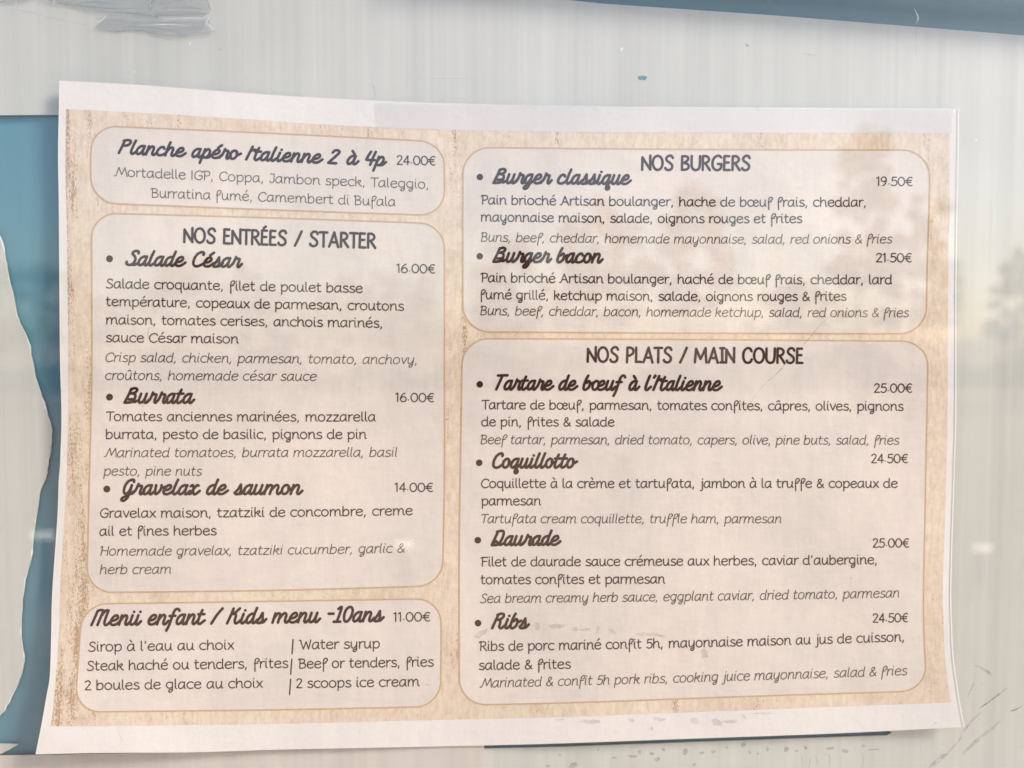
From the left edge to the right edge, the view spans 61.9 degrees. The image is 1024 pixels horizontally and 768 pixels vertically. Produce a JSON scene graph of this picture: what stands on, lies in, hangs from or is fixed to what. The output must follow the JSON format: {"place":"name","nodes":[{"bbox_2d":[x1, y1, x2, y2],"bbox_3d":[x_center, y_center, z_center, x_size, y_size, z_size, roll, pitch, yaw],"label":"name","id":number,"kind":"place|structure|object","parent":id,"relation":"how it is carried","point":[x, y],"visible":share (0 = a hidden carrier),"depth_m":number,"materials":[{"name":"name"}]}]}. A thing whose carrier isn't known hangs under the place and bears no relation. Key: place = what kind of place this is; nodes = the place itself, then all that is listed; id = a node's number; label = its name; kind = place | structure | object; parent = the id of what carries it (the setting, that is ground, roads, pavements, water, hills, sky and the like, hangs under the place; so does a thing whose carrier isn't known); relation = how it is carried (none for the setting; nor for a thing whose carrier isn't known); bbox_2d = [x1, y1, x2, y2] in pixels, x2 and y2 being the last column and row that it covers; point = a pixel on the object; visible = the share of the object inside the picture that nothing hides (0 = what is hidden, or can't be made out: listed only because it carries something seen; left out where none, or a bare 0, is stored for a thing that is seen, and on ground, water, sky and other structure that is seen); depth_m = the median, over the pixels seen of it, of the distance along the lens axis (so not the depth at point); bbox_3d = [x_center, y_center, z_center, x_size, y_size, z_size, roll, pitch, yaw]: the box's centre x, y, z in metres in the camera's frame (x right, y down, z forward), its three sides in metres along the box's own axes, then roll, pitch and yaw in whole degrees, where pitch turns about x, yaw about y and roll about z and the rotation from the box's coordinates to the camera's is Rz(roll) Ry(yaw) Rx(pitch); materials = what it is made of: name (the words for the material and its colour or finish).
{"place":"outdoors","nodes":[
{"label":"outdoors","id":0,"kind":"place"},
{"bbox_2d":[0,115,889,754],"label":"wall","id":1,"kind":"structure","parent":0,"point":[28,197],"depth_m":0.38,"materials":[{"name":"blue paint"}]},
{"bbox_2d":[0,743,18,753],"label":"sheet scrap","id":2,"kind":"object","parent":1,"relation":"attached to","point":[4,747],"visible":1,"depth_m":0.38,"materials":[{"name":"paper"}]},
{"bbox_2d":[0,0,1023,767],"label":"backing sheet","id":3,"kind":"object","parent":1,"relation":"attached to","point":[532,52],"visible":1,"depth_m":0.40,"materials":[{"name":"plastic"}]},
{"bbox_2d":[0,236,52,714],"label":"torn sheet","id":4,"kind":"object","parent":3,"relation":"attached to","point":[26,434],"visible":1,"depth_m":0.38,"materials":[{"name":"paper"}]},
{"bbox_2d":[15,1,150,8],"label":"tape scrap","id":5,"kind":"object","parent":3,"relation":"attached to","point":[94,7],"visible":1,"depth_m":0.37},
{"bbox_2d":[95,1,212,35],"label":"tape scrap","id":6,"kind":"object","parent":3,"relation":"attached to","point":[202,22],"visible":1,"depth_m":0.37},
{"bbox_2d":[0,745,483,767],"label":"bottom strip","id":7,"kind":"object","parent":3,"relation":"attached to","point":[436,757],"visible":1,"depth_m":0.39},
{"bbox_2d":[36,81,964,753],"bbox_3d":[0.004,0.019,0.389,0.429,0.300,0.009,0,3,-4],"label":"menu poster","id":8,"kind":"object","parent":3,"relation":"attached to","point":[390,423],"visible":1,"depth_m":0.39,"materials":[{"name":"paper"}]},
{"bbox_2d":[573,0,1023,34],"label":"frame rail","id":9,"kind":"object","parent":1,"relation":"attached to","point":[999,16],"visible":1,"depth_m":0.39,"materials":[{"name":"paint"}]}
]}

